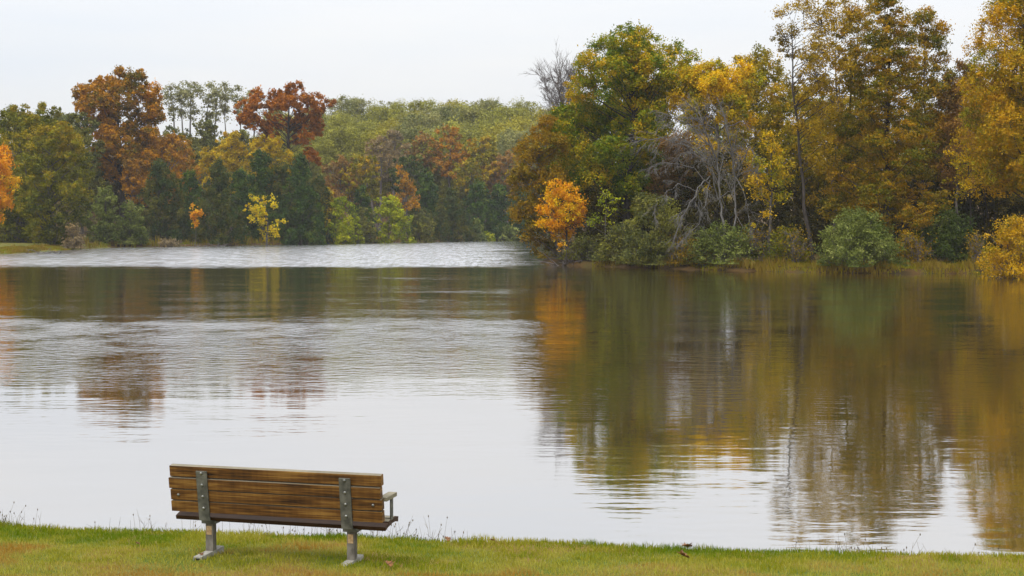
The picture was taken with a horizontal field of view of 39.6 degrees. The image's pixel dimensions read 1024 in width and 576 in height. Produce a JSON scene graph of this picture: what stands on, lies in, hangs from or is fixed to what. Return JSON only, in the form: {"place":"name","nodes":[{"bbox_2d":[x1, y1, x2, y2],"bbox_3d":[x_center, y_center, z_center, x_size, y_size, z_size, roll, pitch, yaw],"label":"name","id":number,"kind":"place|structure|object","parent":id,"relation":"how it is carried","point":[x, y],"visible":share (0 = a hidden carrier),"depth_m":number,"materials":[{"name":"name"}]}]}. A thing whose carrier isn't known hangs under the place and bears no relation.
{"place":"outdoors","nodes":[
{"label":"outdoors","id":0,"kind":"place"},
{"bbox_2d":[0,0,1021,176],"label":"sky","id":1,"kind":"structure","parent":0,"point":[385,50],"materials":[{"name":"white"}]},
{"bbox_2d":[0,240,1023,556],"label":"water","id":2,"kind":"structure","parent":0,"point":[506,390],"depth_m":29.57,"materials":[{"name":"liquid"}]},
{"bbox_2d":[0,519,1023,575],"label":"grass","id":3,"kind":"structure","parent":0,"point":[233,536],"depth_m":12.18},
{"bbox_2d":[0,146,1023,575],"bbox_3d":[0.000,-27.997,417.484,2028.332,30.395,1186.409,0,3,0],"label":"ground","id":4,"kind":"structure","parent":0,"point":[284,558],"depth_m":12.34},
{"bbox_2d":[0,142,22,223],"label":"maple tree","id":5,"kind":"object","parent":4,"relation":"on","point":[5,199],"visible":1,"depth_m":171.50,"materials":[{"name":"orange plant"}]},
{"bbox_2d":[0,103,57,242],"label":"oak tree","id":6,"kind":"object","parent":4,"relation":"on","point":[12,225],"visible":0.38,"depth_m":205.51,"materials":[{"name":"green plant"}]},
{"bbox_2d":[0,243,74,253],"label":"grass","id":7,"kind":"structure","parent":4,"relation":"on","point":[25,249],"depth_m":177.84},
{"bbox_2d":[12,119,95,244],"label":"oak tree","id":8,"kind":"object","parent":4,"relation":"on","point":[64,190],"visible":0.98,"depth_m":194.33,"materials":[{"name":"green plant"}]},
{"bbox_2d":[33,101,74,195],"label":"oak tree","id":9,"kind":"object","parent":4,"relation":"on","point":[41,110],"visible":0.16,"depth_m":214.60,"materials":[{"name":"green plant"}]},
{"bbox_2d":[60,223,85,249],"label":"bare bush","id":10,"kind":"object","parent":4,"relation":"on","point":[72,242],"visible":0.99,"depth_m":192.58,"materials":[{"name":"brown plant"}]},
{"bbox_2d":[58,110,109,233],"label":"willow tree","id":11,"kind":"object","parent":4,"relation":"on","point":[76,119],"visible":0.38,"depth_m":234.43,"materials":[{"name":"green plant"}]},
{"bbox_2d":[83,184,126,244],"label":"olive shrub","id":12,"kind":"object","parent":4,"relation":"on","point":[105,213],"visible":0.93,"depth_m":212.98,"materials":[{"name":"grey plant"}]},
{"bbox_2d":[70,65,167,227],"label":"maple tree","id":13,"kind":"object","parent":4,"relation":"on","point":[103,98],"visible":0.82,"depth_m":240.31,"materials":[{"name":"orange plant"}]},
{"bbox_2d":[116,200,150,245],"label":"olive shrub","id":14,"kind":"object","parent":4,"relation":"on","point":[132,221],"visible":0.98,"depth_m":215.21,"materials":[{"name":"green plant"}]},
{"bbox_2d":[119,157,148,207],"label":"brushy tree","id":15,"kind":"object","parent":4,"relation":"on","point":[134,172],"visible":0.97,"depth_m":236.75,"materials":[{"name":"brown plant"}]},
{"bbox_2d":[127,157,197,241],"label":"cedar tree","id":16,"kind":"object","parent":4,"relation":"on","point":[159,181],"visible":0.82,"depth_m":226.64,"materials":[{"name":"green plant"}]},
{"bbox_2d":[131,130,202,209],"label":"brushy tree","id":17,"kind":"object","parent":4,"relation":"on","point":[166,145],"visible":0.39,"depth_m":244.36,"materials":[{"name":"brown plant"}]},
{"bbox_2d":[160,81,185,133],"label":"locust tree","id":18,"kind":"object","parent":4,"relation":"on","point":[172,108],"visible":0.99,"depth_m":322.87,"materials":[{"name":"green plant"}]},
{"bbox_2d":[171,163,209,239],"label":"cedar tree","id":19,"kind":"object","parent":4,"relation":"on","point":[189,179],"visible":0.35,"depth_m":236.60,"materials":[{"name":"green plant"}]},
{"bbox_2d":[176,80,209,133],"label":"locust tree","id":20,"kind":"object","parent":4,"relation":"on","point":[192,85],"visible":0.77,"depth_m":329.09,"materials":[{"name":"green plant"}]},
{"bbox_2d":[188,118,227,201],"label":"hillside tree","id":21,"kind":"object","parent":4,"relation":"on","point":[207,138],"visible":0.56,"depth_m":294.33,"materials":[{"name":"green plant"}]},
{"bbox_2d":[197,146,230,219],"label":"gold tree","id":22,"kind":"object","parent":4,"relation":"on","point":[207,157],"visible":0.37,"depth_m":260.60,"materials":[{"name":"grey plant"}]},
{"bbox_2d":[188,156,250,244],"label":"cedar tree","id":23,"kind":"object","parent":4,"relation":"on","point":[219,190],"visible":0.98,"depth_m":226.68,"materials":[{"name":"green plant"}]},
{"bbox_2d":[208,81,235,130],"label":"locust tree","id":24,"kind":"object","parent":4,"relation":"on","point":[224,97],"visible":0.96,"depth_m":323.24,"materials":[{"name":"green plant"}]},
{"bbox_2d":[213,130,249,232],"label":"gold tree","id":25,"kind":"object","parent":4,"relation":"on","point":[230,160],"visible":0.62,"depth_m":255.91,"materials":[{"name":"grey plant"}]},
{"bbox_2d":[210,167,265,240],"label":"cedar tree","id":26,"kind":"object","parent":4,"relation":"on","point":[239,177],"visible":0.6,"depth_m":238.85,"materials":[{"name":"green plant"}]},
{"bbox_2d":[236,149,287,240],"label":"cedar tree","id":27,"kind":"object","parent":4,"relation":"on","point":[261,170],"visible":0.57,"depth_m":243.43,"materials":[{"name":"green plant"}]},
{"bbox_2d":[243,193,287,245],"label":"sapling","id":28,"kind":"object","parent":4,"relation":"on","point":[261,212],"visible":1,"depth_m":223.52,"materials":[{"name":"yellow plant"}]},
{"bbox_2d":[242,134,294,191],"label":"gold tree","id":29,"kind":"object","parent":4,"relation":"on","point":[273,145],"visible":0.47,"depth_m":250.37,"materials":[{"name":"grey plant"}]},
{"bbox_2d":[261,159,301,240],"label":"cedar tree","id":30,"kind":"object","parent":4,"relation":"on","point":[281,173],"visible":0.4,"depth_m":244.41,"materials":[{"name":"green plant"}]},
{"bbox_2d":[168,464,397,566],"bbox_3d":[-1.955,1.924,12.130,1.954,0.810,0.561,1,3,14],"label":"park bench","id":31,"kind":"object","parent":4,"relation":"on","point":[351,504],"visible":0.96,"depth_m":11.98,"materials":[{"name":"brown wood"}]},
{"bbox_2d":[233,79,336,235],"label":"maple tree","id":32,"kind":"object","parent":4,"relation":"on","point":[284,100],"visible":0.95,"depth_m":253.54,"materials":[{"name":"red plant"}]},
{"bbox_2d":[272,151,327,244],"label":"cedar tree","id":33,"kind":"object","parent":4,"relation":"on","point":[300,233],"visible":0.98,"depth_m":238.84,"materials":[{"name":"green plant"}]},
{"bbox_2d":[81,233,518,248],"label":"grass","id":34,"kind":"structure","parent":4,"relation":"on","point":[111,242],"depth_m":224.54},
{"bbox_2d":[280,135,334,194],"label":"hillside tree","id":35,"kind":"object","parent":4,"relation":"on","point":[315,145],"visible":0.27,"depth_m":327.12,"materials":[{"name":"green plant"}]},
{"bbox_2d":[304,172,343,243],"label":"cedar tree","id":36,"kind":"object","parent":4,"relation":"on","point":[319,181],"visible":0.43,"depth_m":248.35,"materials":[{"name":"green plant"}]},
{"bbox_2d":[316,154,362,229],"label":"hillside tree","id":37,"kind":"object","parent":4,"relation":"on","point":[336,167],"visible":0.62,"depth_m":282.81,"materials":[{"name":"brown plant"}]},
{"bbox_2d":[315,123,373,196],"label":"hillside tree","id":38,"kind":"object","parent":4,"relation":"on","point":[340,138],"visible":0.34,"depth_m":331.71,"materials":[{"name":"green plant"}]},
{"bbox_2d":[324,196,365,243],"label":"shore bush","id":39,"kind":"object","parent":4,"relation":"on","point":[338,205],"visible":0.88,"depth_m":248.73,"materials":[{"name":"green plant"}]},
{"bbox_2d":[327,94,380,122],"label":"hillside tree","id":40,"kind":"object","parent":4,"relation":"on","point":[355,107],"visible":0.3,"depth_m":395.71,"materials":[{"name":"green plant"}]},
{"bbox_2d":[339,153,383,203],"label":"hillside tree","id":41,"kind":"object","parent":4,"relation":"on","point":[368,161],"visible":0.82,"depth_m":281.15,"materials":[{"name":"brown plant"}]},
{"bbox_2d":[346,207,378,243],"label":"shore bush","id":42,"kind":"object","parent":4,"relation":"on","point":[364,224],"visible":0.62,"depth_m":254.70,"materials":[{"name":"green plant"}]},
{"bbox_2d":[346,181,379,235],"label":"cedar tree","id":43,"kind":"object","parent":4,"relation":"on","point":[365,202],"visible":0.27,"depth_m":272.92,"materials":[{"name":"green plant"}]},
{"bbox_2d":[336,129,404,209],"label":"hillside tree","id":44,"kind":"object","parent":4,"relation":"on","point":[387,189],"visible":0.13,"depth_m":332.95,"materials":[{"name":"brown plant"}]},
{"bbox_2d":[363,135,396,232],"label":"hillside tree","id":45,"kind":"object","parent":4,"relation":"on","point":[380,155],"visible":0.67,"depth_m":298.57,"materials":[{"name":"green plant"}]},
{"bbox_2d":[360,104,400,129],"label":"hillside tree","id":46,"kind":"object","parent":4,"relation":"on","point":[376,112],"visible":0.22,"depth_m":382.28,"materials":[{"name":"green plant"}]},
{"bbox_2d":[371,194,419,242],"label":"shore bush","id":47,"kind":"object","parent":4,"relation":"on","point":[399,218],"visible":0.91,"depth_m":260.84,"materials":[{"name":"green plant"}]},
{"bbox_2d":[382,129,410,223],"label":"hillside tree","id":48,"kind":"object","parent":4,"relation":"on","point":[396,133],"visible":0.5,"depth_m":316.38,"materials":[{"name":"grey plant"}]},
{"bbox_2d":[387,163,420,242],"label":"slender tree","id":49,"kind":"object","parent":4,"relation":"on","point":[404,184],"visible":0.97,"depth_m":266.66,"materials":[{"name":"orange plant"}]},
{"bbox_2d":[384,155,429,221],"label":"hillside tree","id":50,"kind":"object","parent":4,"relation":"on","point":[409,166],"visible":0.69,"depth_m":298.12,"materials":[{"name":"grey plant"}]},
{"bbox_2d":[382,123,446,207],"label":"hillside tree","id":51,"kind":"object","parent":4,"relation":"on","point":[407,134],"visible":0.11,"depth_m":330.73,"materials":[{"name":"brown plant"}]},
{"bbox_2d":[384,108,447,208],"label":"hillside tree","id":52,"kind":"object","parent":4,"relation":"on","point":[423,121],"visible":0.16,"depth_m":343.94,"materials":[{"name":"green plant"}]},
{"bbox_2d":[405,207,442,242],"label":"shore bush","id":53,"kind":"object","parent":4,"relation":"on","point":[423,222],"visible":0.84,"depth_m":266.50,"materials":[{"name":"green plant"}]},
{"bbox_2d":[404,131,443,197],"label":"hillside tree","id":54,"kind":"object","parent":4,"relation":"on","point":[421,137],"visible":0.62,"depth_m":322.82,"materials":[{"name":"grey plant"}]},
{"bbox_2d":[405,171,445,236],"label":"cedar tree","id":55,"kind":"object","parent":4,"relation":"on","point":[429,189],"visible":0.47,"depth_m":288.32,"materials":[{"name":"green plant"}]},
{"bbox_2d":[397,119,489,216],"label":"hillside tree","id":56,"kind":"object","parent":4,"relation":"on","point":[439,180],"visible":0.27,"depth_m":326.13,"materials":[{"name":"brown plant"}]},
{"bbox_2d":[411,102,480,131],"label":"hillside tree","id":57,"kind":"object","parent":4,"relation":"on","point":[445,111],"visible":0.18,"depth_m":367.31,"materials":[{"name":"green plant"}]},
{"bbox_2d":[426,124,471,203],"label":"hillside tree","id":58,"kind":"object","parent":4,"relation":"on","point":[454,156],"visible":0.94,"depth_m":318.11,"materials":[{"name":"brown plant"}]},
{"bbox_2d":[428,186,485,241],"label":"cedar tree","id":59,"kind":"object","parent":4,"relation":"on","point":[450,213],"visible":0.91,"depth_m":281.38,"materials":[{"name":"green plant"}]},
{"bbox_2d":[449,157,488,218],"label":"hillside tree","id":60,"kind":"object","parent":4,"relation":"on","point":[464,181],"visible":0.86,"depth_m":298.01,"materials":[{"name":"green plant"}]},
{"bbox_2d":[449,98,505,127],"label":"hillside tree","id":61,"kind":"object","parent":4,"relation":"on","point":[483,115],"visible":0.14,"depth_m":370.42,"materials":[{"name":"green plant"}]},
{"bbox_2d":[461,135,499,229],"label":"hillside tree","id":62,"kind":"object","parent":4,"relation":"on","point":[483,152],"visible":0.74,"depth_m":315.97,"materials":[{"name":"brown plant"}]},
{"bbox_2d":[458,179,506,238],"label":"cedar tree","id":63,"kind":"object","parent":4,"relation":"on","point":[478,195],"visible":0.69,"depth_m":294.36,"materials":[{"name":"green plant"}]},
{"bbox_2d":[0,502,998,554],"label":"weeds","id":64,"kind":"object","parent":4,"relation":"on","point":[289,532],"visible":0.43,"depth_m":13.84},
{"bbox_2d":[470,122,528,209],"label":"hillside tree","id":65,"kind":"object","parent":4,"relation":"on","point":[499,127],"visible":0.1,"depth_m":343.55,"materials":[{"name":"green plant"}]},
{"bbox_2d":[482,181,522,238],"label":"cedar tree","id":66,"kind":"object","parent":4,"relation":"on","point":[500,193],"visible":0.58,"depth_m":298.65,"materials":[{"name":"green plant"}]},
{"bbox_2d":[480,148,524,222],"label":"hillside tree","id":67,"kind":"object","parent":4,"relation":"on","point":[496,179],"visible":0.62,"depth_m":316.26,"materials":[{"name":"brown plant"}]},
{"bbox_2d":[491,123,555,213],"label":"hillside tree","id":68,"kind":"object","parent":4,"relation":"on","point":[511,135],"visible":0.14,"depth_m":330.11,"materials":[{"name":"green plant"}]},
{"bbox_2d":[503,114,573,258],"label":"oak tree","id":69,"kind":"object","parent":4,"relation":"on","point":[541,156],"visible":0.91,"depth_m":124.62,"materials":[{"name":"brown plant"}]},
{"bbox_2d":[509,39,588,239],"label":"thin tree","id":70,"kind":"object","parent":4,"relation":"on","point":[559,97],"visible":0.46,"depth_m":149.03,"materials":[{"name":"grey plant"}]},
{"bbox_2d":[532,178,589,258],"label":"maple tree","id":71,"kind":"object","parent":4,"relation":"on","point":[560,216],"visible":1,"depth_m":120.51,"materials":[{"name":"orange plant"}]},
{"bbox_2d":[556,230,603,259],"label":"waterside shrub","id":72,"kind":"object","parent":4,"relation":"on","point":[586,242],"visible":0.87,"depth_m":120.47,"materials":[{"name":"green plant"}]},
{"bbox_2d":[562,169,626,254],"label":"understory tree","id":73,"kind":"object","parent":4,"relation":"on","point":[593,199],"visible":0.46,"depth_m":125.18,"materials":[{"name":"green plant"}]},
{"bbox_2d":[591,218,641,261],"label":"waterside shrub","id":74,"kind":"object","parent":4,"relation":"on","point":[615,230],"visible":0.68,"depth_m":116.49,"materials":[{"name":"green plant"}]},
{"bbox_2d":[541,19,701,231],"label":"oak tree","id":75,"kind":"object","parent":4,"relation":"on","point":[584,122],"visible":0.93,"depth_m":125.61,"materials":[{"name":"green plant"}]},
{"bbox_2d":[590,67,666,220],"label":"tree","id":76,"kind":"object","parent":4,"relation":"on","point":[636,147],"visible":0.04,"depth_m":137.77,"materials":[{"name":"green plant"}]},
{"bbox_2d":[615,192,697,266],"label":"waterside shrub","id":77,"kind":"object","parent":4,"relation":"on","point":[655,251],"visible":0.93,"depth_m":112.50,"materials":[{"name":"green plant"}]},
{"bbox_2d":[641,127,718,215],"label":"tree","id":78,"kind":"object","parent":4,"relation":"on","point":[672,176],"visible":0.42,"depth_m":132.75,"materials":[{"name":"green plant"}]},
{"bbox_2d":[666,238,714,266],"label":"waterside shrub","id":79,"kind":"object","parent":4,"relation":"on","point":[681,254],"visible":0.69,"depth_m":110.52,"materials":[{"name":"green plant"}]},
{"bbox_2d":[619,91,768,260],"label":"dead tree","id":80,"kind":"object","parent":4,"relation":"on","point":[726,127],"visible":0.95,"depth_m":108.94,"materials":[{"name":"grey plant"}]},
{"bbox_2d":[668,156,727,253],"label":"understory tree","id":81,"kind":"object","parent":4,"relation":"on","point":[695,182],"visible":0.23,"depth_m":129.26,"materials":[{"name":"green plant"}]},
{"bbox_2d":[663,56,768,244],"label":"maple tree","id":82,"kind":"object","parent":4,"relation":"on","point":[718,82],"visible":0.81,"depth_m":122.56,"materials":[{"name":"yellow plant"}]},
{"bbox_2d":[682,143,758,255],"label":"understory tree","id":83,"kind":"object","parent":4,"relation":"on","point":[740,201],"visible":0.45,"depth_m":119.98,"materials":[{"name":"green plant"}]},
{"bbox_2d":[683,219,761,267],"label":"waterside shrub","id":84,"kind":"object","parent":4,"relation":"on","point":[721,248],"visible":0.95,"depth_m":108.96,"materials":[{"name":"green plant"}]},
{"bbox_2d":[720,43,802,222],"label":"tree","id":85,"kind":"object","parent":4,"relation":"on","point":[763,59],"visible":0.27,"depth_m":132.67,"materials":[{"name":"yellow plant"}]},
{"bbox_2d":[743,122,796,257],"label":"maple tree","id":86,"kind":"object","parent":4,"relation":"on","point":[768,134],"visible":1,"depth_m":108.59,"materials":[{"name":"yellow plant"}]},
{"bbox_2d":[741,175,803,255],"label":"understory tree","id":87,"kind":"object","parent":4,"relation":"on","point":[776,209],"visible":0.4,"depth_m":118.24,"materials":[{"name":"yellow plant"}]},
{"bbox_2d":[754,225,814,263],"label":"waterside shrub","id":88,"kind":"object","parent":4,"relation":"on","point":[779,248],"visible":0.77,"depth_m":107.43,"materials":[{"name":"green plant"}]},
{"bbox_2d":[747,81,835,238],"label":"tree","id":89,"kind":"object","parent":4,"relation":"on","point":[790,136],"visible":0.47,"depth_m":128.66,"materials":[{"name":"green plant"}]},
{"bbox_2d":[592,254,991,273],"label":"grass","id":90,"kind":"structure","parent":4,"relation":"on","point":[778,261],"depth_m":103.24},
{"bbox_2d":[776,224,819,262],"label":"brush","id":91,"kind":"object","parent":4,"relation":"on","point":[794,250],"visible":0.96,"depth_m":106.58,"materials":[{"name":"green plant"}]},
{"bbox_2d":[773,167,823,253],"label":"understory tree","id":92,"kind":"object","parent":4,"relation":"on","point":[797,207],"visible":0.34,"depth_m":125.27,"materials":[{"name":"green plant"}]},
{"bbox_2d":[769,0,861,262],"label":"tall tree","id":93,"kind":"object","parent":4,"relation":"on","point":[802,99],"visible":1,"depth_m":107.35,"materials":[{"name":"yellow plant"}]},
{"bbox_2d":[802,0,872,230],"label":"tall tree","id":94,"kind":"object","parent":4,"relation":"on","point":[840,49],"visible":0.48,"depth_m":115.09,"materials":[{"name":"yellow plant"}]},
{"bbox_2d":[801,156,876,252],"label":"understory tree","id":95,"kind":"object","parent":4,"relation":"on","point":[817,226],"visible":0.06,"depth_m":123.57,"materials":[{"name":"green plant"}]},
{"bbox_2d":[817,0,894,243],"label":"pin oak","id":96,"kind":"object","parent":4,"relation":"on","point":[850,156],"visible":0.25,"depth_m":115.43,"materials":[{"name":"yellow plant"}]},
{"bbox_2d":[812,198,910,272],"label":"waterside shrub","id":97,"kind":"object","parent":4,"relation":"on","point":[853,234],"visible":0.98,"depth_m":101.69,"materials":[{"name":"green plant"}]},
{"bbox_2d":[815,0,955,259],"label":"pin oak","id":98,"kind":"object","parent":4,"relation":"on","point":[887,184],"visible":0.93,"depth_m":107.80,"materials":[{"name":"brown plant"}]},
{"bbox_2d":[889,225,931,263],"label":"waterside shrub","id":99,"kind":"object","parent":4,"relation":"on","point":[908,242],"visible":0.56,"depth_m":104.53,"materials":[{"name":"yellow plant"}]},
{"bbox_2d":[890,5,962,254],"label":"pin oak","id":100,"kind":"object","parent":4,"relation":"on","point":[926,41],"visible":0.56,"depth_m":116.65,"materials":[{"name":"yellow plant"}]},
{"bbox_2d":[909,133,980,246],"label":"understory tree","id":101,"kind":"object","parent":4,"relation":"on","point":[964,201],"visible":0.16,"depth_m":119.46,"materials":[{"name":"green plant"}]},
{"bbox_2d":[913,205,987,263],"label":"waterside shrub","id":102,"kind":"object","parent":4,"relation":"on","point":[950,240],"visible":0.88,"depth_m":105.40,"materials":[{"name":"green plant"}]},
{"bbox_2d":[929,58,988,222],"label":"brushy tree","id":103,"kind":"object","parent":4,"relation":"on","point":[954,102],"visible":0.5,"depth_m":115.12,"materials":[{"name":"brown plant"}]},
{"bbox_2d":[941,134,995,260],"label":"sapling","id":104,"kind":"object","parent":4,"relation":"on","point":[965,173],"visible":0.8,"depth_m":107.58,"materials":[{"name":"yellow plant"}]},
{"bbox_2d":[950,0,1023,245],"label":"maple tree","id":105,"kind":"object","parent":4,"relation":"on","point":[1007,159],"visible":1,"depth_m":102.67,"materials":[{"name":"yellow plant"}]},
{"bbox_2d":[959,167,1023,252],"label":"understory tree","id":106,"kind":"object","parent":4,"relation":"on","point":[998,207],"visible":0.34,"depth_m":117.30,"materials":[{"name":"green plant"}]},
{"bbox_2d":[974,212,1023,278],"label":"waterside shrub","id":107,"kind":"object","parent":4,"relation":"on","point":[1014,262],"visible":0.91,"depth_m":91.56,"materials":[{"name":"yellow plant"}]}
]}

